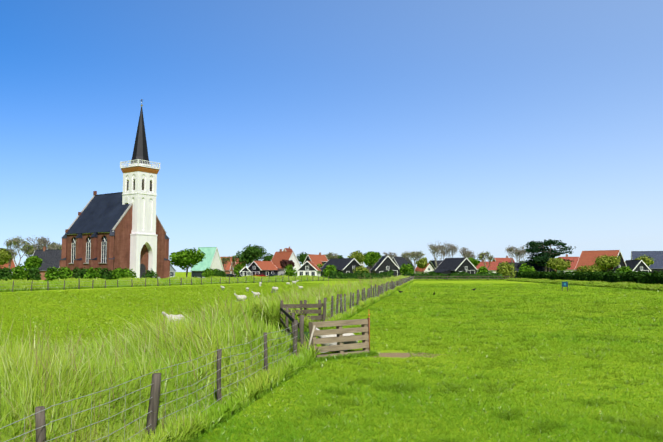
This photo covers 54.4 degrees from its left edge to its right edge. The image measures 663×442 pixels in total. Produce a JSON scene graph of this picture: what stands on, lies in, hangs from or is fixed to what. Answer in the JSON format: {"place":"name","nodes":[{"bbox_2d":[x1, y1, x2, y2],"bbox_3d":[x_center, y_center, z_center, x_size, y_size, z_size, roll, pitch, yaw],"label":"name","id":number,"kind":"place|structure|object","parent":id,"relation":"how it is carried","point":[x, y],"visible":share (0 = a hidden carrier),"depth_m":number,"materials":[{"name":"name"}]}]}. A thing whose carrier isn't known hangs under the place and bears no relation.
{"place":"outdoors","nodes":[
{"label":"outdoors","id":0,"kind":"place"},
{"bbox_2d":[122,171,156,278],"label":"church tower","id":1,"kind":"structure","parent":0,"point":[144,215],"depth_m":123.29,"materials":[{"name":"white paint"}]},
{"bbox_2d":[131,99,150,166],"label":"church spire","id":2,"kind":"structure","parent":1,"relation":"on","point":[140,150],"depth_m":125.03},
{"bbox_2d":[190,247,223,277],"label":"house","id":3,"kind":"structure","parent":0,"point":[212,259],"depth_m":197.10,"materials":[{"name":"teal metal"}]},
{"bbox_2d":[296,261,321,276],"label":"house","id":4,"kind":"structure","parent":0,"point":[310,268],"depth_m":180.82,"materials":[{"name":"orange tile"}]},
{"bbox_2d":[302,253,327,267],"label":"house","id":5,"kind":"structure","parent":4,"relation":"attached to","point":[316,260],"depth_m":232.55,"materials":[{"name":"orange tile"}]},
{"bbox_2d":[0,272,662,441],"bbox_3d":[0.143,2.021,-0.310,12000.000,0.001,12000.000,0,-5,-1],"label":"ground","id":6,"kind":"structure","parent":0,"point":[394,354],"depth_m":14.52,"materials":[{"name":"green plant"}]},
{"bbox_2d":[0,248,11,267],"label":"tree","id":7,"kind":"object","parent":6,"relation":"on","point":[4,257],"visible":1,"depth_m":147.67,"materials":[{"name":"green plant"}]},
{"bbox_2d":[0,266,12,280],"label":"bush","id":8,"kind":"object","parent":6,"relation":"on","point":[5,275],"visible":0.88,"depth_m":106.60,"materials":[{"name":"green plant"}]},
{"bbox_2d":[1,259,15,272],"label":"house","id":9,"kind":"structure","parent":6,"relation":"on","point":[5,265],"depth_m":183.47,"materials":[{"name":"orange tile"}]},
{"bbox_2d":[5,248,16,271],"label":"tree","id":10,"kind":"object","parent":6,"relation":"on","point":[14,253],"visible":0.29,"depth_m":158.35,"materials":[{"name":"grey plant"}]},
{"bbox_2d":[4,236,32,265],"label":"tall tree","id":11,"kind":"object","parent":6,"relation":"on","point":[18,241],"visible":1,"depth_m":148.62,"materials":[{"name":"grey plant"}]},
{"bbox_2d":[7,264,29,280],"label":"bush","id":12,"kind":"object","parent":6,"relation":"on","point":[20,272],"visible":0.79,"depth_m":109.44,"materials":[{"name":"green plant"}]},
{"bbox_2d":[20,243,35,257],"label":"bare tree","id":13,"kind":"object","parent":6,"relation":"on","point":[29,252],"visible":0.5,"depth_m":182.11,"materials":[{"name":"green plant"}]},
{"bbox_2d":[24,256,42,268],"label":"tree","id":14,"kind":"object","parent":6,"relation":"on","point":[33,261],"visible":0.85,"depth_m":132.62,"materials":[{"name":"green plant"}]},
{"bbox_2d":[26,266,40,280],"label":"bush","id":15,"kind":"object","parent":6,"relation":"on","point":[34,273],"visible":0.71,"depth_m":111.92,"materials":[{"name":"green plant"}]},
{"bbox_2d":[23,237,60,250],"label":"bare tree","id":16,"kind":"object","parent":6,"relation":"on","point":[43,241],"visible":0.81,"depth_m":172.93,"materials":[{"name":"grey plant"}]},
{"bbox_2d":[32,247,61,279],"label":"house behind church","id":17,"kind":"structure","parent":6,"relation":"on","point":[51,258],"depth_m":161.88,"materials":[{"name":"brick"}]},
{"bbox_2d":[44,267,60,280],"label":"bush","id":18,"kind":"object","parent":6,"relation":"on","point":[51,274],"visible":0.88,"depth_m":106.36,"materials":[{"name":"green plant"}]},
{"bbox_2d":[56,267,72,278],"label":"bush","id":19,"kind":"object","parent":6,"relation":"on","point":[65,272],"visible":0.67,"depth_m":109.27,"materials":[{"name":"green plant"}]},
{"bbox_2d":[71,267,87,279],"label":"bush","id":20,"kind":"object","parent":6,"relation":"on","point":[79,273],"visible":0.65,"depth_m":112.17,"materials":[{"name":"green plant"}]},
{"bbox_2d":[84,267,100,278],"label":"bush","id":21,"kind":"object","parent":6,"relation":"on","point":[91,273],"visible":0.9,"depth_m":106.81,"materials":[{"name":"green plant"}]},
{"bbox_2d":[96,267,112,279],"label":"bush","id":22,"kind":"object","parent":6,"relation":"on","point":[106,274],"visible":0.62,"depth_m":109.31,"materials":[{"name":"green plant"}]},
{"bbox_2d":[59,191,169,277],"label":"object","id":23,"kind":"object","parent":6,"relation":"on","point":[102,213],"visible":0.38,"depth_m":124.71,"materials":[{"name":"brown brick"}]},
{"bbox_2d":[66,204,165,279],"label":"church wall","id":24,"kind":"structure","parent":6,"relation":"on","point":[123,229],"depth_m":121.70,"materials":[{"name":"brick"}]},
{"bbox_2d":[112,267,124,279],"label":"bush","id":25,"kind":"object","parent":6,"relation":"on","point":[116,273],"visible":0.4,"depth_m":111.94,"materials":[{"name":"green plant"}]},
{"bbox_2d":[119,267,135,277],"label":"bush","id":26,"kind":"object","parent":6,"relation":"on","point":[128,272],"visible":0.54,"depth_m":106.28,"materials":[{"name":"green plant"}]},
{"bbox_2d":[120,159,159,277],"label":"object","id":27,"kind":"object","parent":6,"relation":"on","point":[144,256],"visible":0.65,"depth_m":123.77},
{"bbox_2d":[142,270,157,278],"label":"bush","id":28,"kind":"object","parent":6,"relation":"on","point":[150,274],"visible":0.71,"depth_m":109.87,"materials":[{"name":"green plant"}]},
{"bbox_2d":[0,282,323,351],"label":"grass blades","id":29,"kind":"object","parent":6,"relation":"on","point":[76,295],"visible":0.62,"depth_m":37.57,"materials":[{"name":"green plant"}]},
{"bbox_2d":[0,275,330,291],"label":"bank grass","id":30,"kind":"structure","parent":6,"relation":"on","point":[22,285],"depth_m":89.00,"materials":[{"name":"green plant"}]},
{"bbox_2d":[35,320,297,441],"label":"fence posts","id":31,"kind":"object","parent":6,"relation":"on","point":[152,415],"visible":0.67,"depth_m":7.12,"materials":[{"name":"wood"}]},
{"bbox_2d":[0,323,297,441],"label":"fence wires","id":32,"kind":"object","parent":31,"relation":"attached to","point":[161,394],"visible":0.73,"depth_m":7.37,"materials":[{"name":"grey metal"}]},
{"bbox_2d":[12,276,323,291],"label":"fence posts","id":33,"kind":"object","parent":6,"relation":"on","point":[145,282],"visible":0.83,"depth_m":89.06,"materials":[{"name":"grey wood"}]},
{"bbox_2d":[2,277,320,289],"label":"fence wires","id":34,"kind":"object","parent":33,"relation":"attached to","point":[141,282],"visible":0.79,"depth_m":85.82,"materials":[{"name":"grey metal"}]},
{"bbox_2d":[162,312,183,322],"bbox_3d":[-6.113,3.756,24.989,0.909,0.493,0.368,1,-5,-18],"label":"sheep","id":35,"kind":"object","parent":6,"relation":"on","point":[173,316],"visible":0.44,"depth_m":24.88},
{"bbox_2d":[170,264,175,276],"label":"house","id":36,"kind":"structure","parent":6,"relation":"on","point":[172,271],"depth_m":161.67,"materials":[{"name":"wood"}]},
{"bbox_2d":[0,280,371,441],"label":"ditch grass","id":37,"kind":"structure","parent":6,"relation":"on","point":[37,375],"depth_m":9.27,"materials":[{"name":"green plant"}]},
{"bbox_2d":[169,247,205,276],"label":"round tree","id":38,"kind":"object","parent":6,"relation":"on","point":[186,259],"visible":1,"depth_m":167.55,"materials":[{"name":"green plant"}]},
{"bbox_2d":[201,267,217,277],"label":"bush","id":39,"kind":"object","parent":6,"relation":"on","point":[208,273],"visible":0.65,"depth_m":171.50,"materials":[{"name":"green plant"}]},
{"bbox_2d":[214,269,225,276],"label":"bush","id":40,"kind":"object","parent":6,"relation":"on","point":[219,273],"visible":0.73,"depth_m":165.67,"materials":[{"name":"green plant"}]},
{"bbox_2d":[221,257,229,271],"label":"tree","id":41,"kind":"object","parent":6,"relation":"on","point":[225,259],"visible":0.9,"depth_m":223.56,"materials":[{"name":"brown plant"}]},
{"bbox_2d":[220,257,235,274],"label":"house","id":42,"kind":"structure","parent":6,"relation":"on","point":[228,269],"depth_m":235.93,"materials":[{"name":"brick"}]},
{"bbox_2d":[227,255,236,273],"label":"tree","id":43,"kind":"object","parent":6,"relation":"on","point":[229,257],"visible":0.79,"depth_m":213.74,"materials":[{"name":"brown plant"}]},
{"bbox_2d":[233,262,245,276],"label":"shrub","id":44,"kind":"object","parent":6,"relation":"on","point":[238,267],"visible":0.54,"depth_m":227.70,"materials":[{"name":"green plant"}]},
{"bbox_2d":[234,293,246,300],"bbox_3d":[-6.271,5.247,44.343,1.024,0.556,0.414,4,-6,-40],"label":"sheep","id":45,"kind":"object","parent":6,"relation":"on","point":[242,297],"visible":0.81,"depth_m":44.19},
{"bbox_2d":[239,266,250,276],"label":"house","id":46,"kind":"structure","parent":6,"relation":"on","point":[245,271],"depth_m":196.88,"materials":[{"name":"wood"}]},
{"bbox_2d":[233,244,267,266],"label":"tree","id":47,"kind":"object","parent":6,"relation":"on","point":[249,255],"visible":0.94,"depth_m":212.74,"materials":[{"name":"green plant"}]},
{"bbox_2d":[248,261,278,275],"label":"house","id":48,"kind":"structure","parent":6,"relation":"on","point":[266,268],"depth_m":201.39,"materials":[{"name":"tile"}]},
{"bbox_2d":[262,253,272,260],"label":"tree","id":49,"kind":"object","parent":6,"relation":"on","point":[268,258],"visible":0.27,"depth_m":237.72,"materials":[{"name":"green plant"}]},
{"bbox_2d":[271,249,300,274],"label":"house","id":50,"kind":"structure","parent":6,"relation":"on","point":[278,257],"depth_m":206.99,"materials":[{"name":"orange tile"}]},
{"bbox_2d":[280,260,294,268],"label":"copper tree","id":51,"kind":"object","parent":6,"relation":"on","point":[283,263],"visible":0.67,"depth_m":198.22,"materials":[{"name":"brown plant"}]},
{"bbox_2d":[285,308,294,340],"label":"fence posts","id":52,"kind":"object","parent":6,"relation":"on","point":[287,318],"visible":0.38,"depth_m":19.50,"materials":[{"name":"wood"}]},
{"bbox_2d":[284,265,296,275],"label":"shrub","id":53,"kind":"object","parent":6,"relation":"on","point":[289,270],"visible":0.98,"depth_m":194.05,"materials":[{"name":"green plant"}]},
{"bbox_2d":[277,332,309,344],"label":"ditch understory","id":54,"kind":"object","parent":6,"relation":"on","point":[306,334],"depth_m":20.63,"materials":[{"name":"green plant"}]},
{"bbox_2d":[280,300,320,328],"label":"fence posts","id":55,"kind":"object","parent":6,"relation":"on","point":[305,301],"visible":0.33,"depth_m":22.32,"materials":[{"name":"wood"}]},
{"bbox_2d":[281,300,321,325],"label":"plank gate","id":56,"kind":"structure","parent":55,"relation":"attached to","point":[300,306],"depth_m":22.26,"materials":[{"name":"brown wood"}]},
{"bbox_2d":[280,303,322,341],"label":"fence rails","id":57,"kind":"object","parent":6,"relation":"on","point":[290,317],"visible":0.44,"depth_m":18.47,"materials":[{"name":"wood"}]},
{"bbox_2d":[297,252,307,264],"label":"tree","id":58,"kind":"object","parent":6,"relation":"on","point":[301,258],"visible":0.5,"depth_m":258.40,"materials":[{"name":"green plant"}]},
{"bbox_2d":[232,349,379,414],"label":"base tufts","id":59,"kind":"object","parent":6,"relation":"on","point":[353,355],"visible":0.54,"depth_m":15.20,"materials":[{"name":"green plant"}]},
{"bbox_2d":[308,325,314,348],"bbox_3d":[-0.495,2.781,14.567,0.288,0.834,0.053,2,-5,-25],"label":"leaning stake","id":60,"kind":"object","parent":6,"relation":"on","point":[312,333],"visible":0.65,"depth_m":14.59,"materials":[{"name":"beige wood"}]},
{"bbox_2d":[322,264,337,278],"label":"bush","id":61,"kind":"object","parent":6,"relation":"on","point":[328,269],"visible":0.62,"depth_m":173.25,"materials":[{"name":"green plant"}]},
{"bbox_2d":[325,252,338,259],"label":"tree","id":62,"kind":"object","parent":6,"relation":"on","point":[329,256],"visible":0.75,"depth_m":258.61,"materials":[{"name":"green plant"}]},
{"bbox_2d":[300,315,369,346],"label":"gate posts","id":63,"kind":"object","parent":6,"relation":"on","point":[302,328],"visible":0.44,"depth_m":14.71,"materials":[{"name":"brown wood"}]},
{"bbox_2d":[316,328,357,352],"bbox_3d":[0.054,2.973,16.334,1.271,0.689,0.514,1,-5,-16],"label":"sheep in pen","id":64,"kind":"object","parent":6,"relation":"on","point":[335,335],"visible":0.21,"depth_m":16.17,"materials":[{"name":"fur"}]},
{"bbox_2d":[308,319,368,358],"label":"pallet gate","id":65,"kind":"structure","parent":6,"relation":"on","point":[339,339],"depth_m":15.27,"materials":[{"name":"brown wood"}]},
{"bbox_2d":[320,258,360,275],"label":"house","id":66,"kind":"structure","parent":6,"relation":"on","point":[345,265],"depth_m":195.62,"materials":[{"name":"tile"}]},
{"bbox_2d":[348,250,364,264],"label":"spring tree","id":67,"kind":"object","parent":6,"relation":"on","point":[358,256],"visible":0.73,"depth_m":213.08,"materials":[{"name":"green plant"}]},
{"bbox_2d":[352,265,368,272],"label":"bush","id":68,"kind":"object","parent":6,"relation":"on","point":[362,268],"visible":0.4,"depth_m":178.55,"materials":[{"name":"green plant"}]},
{"bbox_2d":[329,270,393,278],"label":"hedge","id":69,"kind":"object","parent":6,"relation":"on","point":[333,274],"visible":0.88,"depth_m":152.50,"materials":[{"name":"green plant"}]},
{"bbox_2d":[319,273,414,303],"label":"ditch grass","id":70,"kind":"structure","parent":6,"relation":"on","point":[361,285],"depth_m":53.77,"materials":[{"name":"green plant"}]},
{"bbox_2d":[322,276,413,320],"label":"fence posts","id":71,"kind":"object","parent":6,"relation":"on","point":[392,287],"visible":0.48,"depth_m":34.83,"materials":[{"name":"wood"}]},
{"bbox_2d":[363,251,381,271],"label":"spring tree","id":72,"kind":"object","parent":6,"relation":"on","point":[372,257],"visible":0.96,"depth_m":223.12,"materials":[{"name":"green plant"}]},
{"bbox_2d":[370,255,399,276],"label":"house","id":73,"kind":"structure","parent":6,"relation":"on","point":[386,263],"depth_m":190.17,"materials":[{"name":"tile"}]},
{"bbox_2d":[384,252,397,258],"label":"tree","id":74,"kind":"object","parent":6,"relation":"on","point":[390,255],"visible":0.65,"depth_m":274.55,"materials":[{"name":"grey plant"}]},
{"bbox_2d":[392,257,413,274],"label":"house","id":75,"kind":"structure","parent":6,"relation":"on","point":[398,261],"depth_m":242.87,"materials":[{"name":"tile"}]},
{"bbox_2d":[399,263,413,275],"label":"bush","id":76,"kind":"object","parent":6,"relation":"on","point":[408,267],"visible":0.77,"depth_m":177.12,"materials":[{"name":"green plant"}]},
{"bbox_2d":[400,250,424,273],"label":"spring tree","id":77,"kind":"object","parent":6,"relation":"on","point":[413,254],"visible":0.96,"depth_m":209.41,"materials":[{"name":"grey plant"}]},
{"bbox_2d":[415,257,427,272],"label":"spring tree","id":78,"kind":"object","parent":6,"relation":"on","point":[422,263],"visible":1,"depth_m":198.75,"materials":[{"name":"green plant"}]},
{"bbox_2d":[415,264,433,273],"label":"house","id":79,"kind":"structure","parent":6,"relation":"on","point":[425,269],"depth_m":212.86,"materials":[{"name":"white paint"}]},
{"bbox_2d":[189,283,662,441],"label":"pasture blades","id":80,"kind":"object","parent":6,"relation":"on","point":[447,383],"visible":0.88,"depth_m":12.33,"materials":[{"name":"green plant"}]},
{"bbox_2d":[428,260,442,269],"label":"brick house","id":81,"kind":"structure","parent":6,"relation":"on","point":[432,263],"depth_m":237.78,"materials":[{"name":"tile"}]},
{"bbox_2d":[427,242,447,267],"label":"tall bare tree","id":82,"kind":"object","parent":6,"relation":"on","point":[434,249],"visible":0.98,"depth_m":233.84,"materials":[{"name":"grey plant"}]},
{"bbox_2d":[436,244,447,259],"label":"bare tree","id":83,"kind":"object","parent":6,"relation":"on","point":[442,253],"visible":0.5,"depth_m":249.82,"materials":[{"name":"grey plant"}]},
{"bbox_2d":[441,242,458,257],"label":"tall bare tree","id":84,"kind":"object","parent":6,"relation":"on","point":[452,248],"visible":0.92,"depth_m":239.23,"materials":[{"name":"grey plant"}]},
{"bbox_2d":[404,271,502,277],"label":"hedge","id":85,"kind":"object","parent":6,"relation":"on","point":[406,273],"visible":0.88,"depth_m":154.65,"materials":[{"name":"green plant"}]},
{"bbox_2d":[431,257,476,273],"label":"house","id":86,"kind":"structure","parent":6,"relation":"on","point":[450,265],"depth_m":186.62,"materials":[{"name":"tile"}]},
{"bbox_2d":[414,276,512,279],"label":"fence","id":87,"kind":"object","parent":6,"relation":"on","point":[447,278],"visible":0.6,"depth_m":150.77,"materials":[{"name":"brown wood"}]},
{"bbox_2d":[459,247,474,257],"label":"bare tree","id":88,"kind":"object","parent":6,"relation":"on","point":[465,252],"visible":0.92,"depth_m":244.87,"materials":[{"name":"grey plant"}]},
{"bbox_2d":[468,257,479,266],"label":"tree","id":89,"kind":"object","parent":6,"relation":"on","point":[474,262],"visible":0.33,"depth_m":198.79,"materials":[{"name":"green plant"}]},
{"bbox_2d":[476,266,489,273],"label":"bush","id":90,"kind":"object","parent":6,"relation":"on","point":[482,269],"visible":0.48,"depth_m":174.06,"materials":[{"name":"green plant"}]},
{"bbox_2d":[477,251,492,267],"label":"bare tree","id":91,"kind":"object","parent":6,"relation":"on","point":[481,257],"visible":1,"depth_m":214.88,"materials":[{"name":"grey plant"}]},
{"bbox_2d":[475,259,502,272],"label":"orange house","id":92,"kind":"structure","parent":6,"relation":"on","point":[493,265],"depth_m":223.57,"materials":[{"name":"red tile"}]},
{"bbox_2d":[492,256,514,262],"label":"roof","id":93,"kind":"structure","parent":6,"relation":"on","point":[507,259],"depth_m":254.81,"materials":[{"name":"tile"}]},
{"bbox_2d":[495,261,516,277],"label":"bush","id":94,"kind":"object","parent":6,"relation":"on","point":[505,269],"visible":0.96,"depth_m":171.21,"materials":[{"name":"green plant"}]},
{"bbox_2d":[506,245,525,262],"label":"bare tree","id":95,"kind":"object","parent":6,"relation":"on","point":[511,249],"visible":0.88,"depth_m":239.92,"materials":[{"name":"grey plant"}]},
{"bbox_2d":[512,249,528,261],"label":"bare tree","id":96,"kind":"object","parent":6,"relation":"on","point":[518,254],"visible":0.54,"depth_m":250.15,"materials":[{"name":"grey plant"}]},
{"bbox_2d":[497,263,554,277],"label":"long barn","id":97,"kind":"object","parent":6,"relation":"on","point":[537,268],"visible":0.15,"depth_m":202.90,"materials":[{"name":"tile"}]},
{"bbox_2d":[518,263,535,273],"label":"bush","id":98,"kind":"object","parent":6,"relation":"on","point":[523,268],"visible":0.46,"depth_m":169.43,"materials":[{"name":"green plant"}]},
{"bbox_2d":[522,239,575,273],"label":"pine","id":99,"kind":"object","parent":6,"relation":"on","point":[536,249],"visible":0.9,"depth_m":199.65,"materials":[{"name":"green plant"}]},
{"bbox_2d":[546,257,570,270],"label":"spring tree","id":100,"kind":"object","parent":6,"relation":"on","point":[559,263],"visible":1,"depth_m":184.34,"materials":[{"name":"green plant"}]},
{"bbox_2d":[557,254,578,274],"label":"house","id":101,"kind":"structure","parent":6,"relation":"on","point":[573,265],"depth_m":214.10,"materials":[{"name":"red tile"}]},
{"bbox_2d":[515,270,662,284],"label":"hedge bank","id":102,"kind":"object","parent":6,"relation":"on","point":[633,277],"visible":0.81,"depth_m":95.91,"materials":[{"name":"green plant"}]},
{"bbox_2d":[577,264,601,273],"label":"bush","id":103,"kind":"object","parent":6,"relation":"on","point":[593,268],"visible":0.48,"depth_m":171.79,"materials":[{"name":"green plant"}]},
{"bbox_2d":[575,250,626,273],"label":"house roof","id":104,"kind":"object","parent":6,"relation":"on","point":[586,258],"visible":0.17,"depth_m":184.75,"materials":[{"name":"tile"}]},
{"bbox_2d":[592,255,620,271],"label":"spring tree","id":105,"kind":"object","parent":6,"relation":"on","point":[605,262],"visible":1,"depth_m":177.47,"materials":[{"name":"green plant"}]},
{"bbox_2d":[615,266,631,272],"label":"bush","id":106,"kind":"object","parent":6,"relation":"on","point":[624,268],"visible":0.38,"depth_m":175.04,"materials":[{"name":"green plant"}]},
{"bbox_2d":[625,260,650,272],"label":"black house","id":107,"kind":"structure","parent":6,"relation":"on","point":[638,265],"depth_m":182.19,"materials":[{"name":"tile"}]},
{"bbox_2d":[634,255,653,266],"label":"tree","id":108,"kind":"object","parent":6,"relation":"on","point":[646,260],"visible":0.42,"depth_m":214.96,"materials":[{"name":"green plant"}]},
{"bbox_2d":[631,251,662,272],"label":"house","id":109,"kind":"structure","parent":6,"relation":"on","point":[657,256],"depth_m":234.40,"materials":[{"name":"tile"}]},
{"label":"understory","id":110,"kind":"object","parent":6,"relation":"on","visible":0},
{"bbox_2d":[506,278,662,290],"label":"bank grass","id":111,"kind":"structure","parent":110,"relation":"on","point":[635,285],"depth_m":88.60,"materials":[{"name":"green plant"}]},
{"bbox_2d":[0,0,662,271],"label":"sky","id":112,"kind":"structure","parent":0,"point":[341,127],"materials":[{"name":"blue"}]},
{"bbox_2d":[331,278,505,280],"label":"edge grass","id":113,"kind":"structure","parent":0,"point":[335,279],"depth_m":150.56,"materials":[{"name":"green plant"}]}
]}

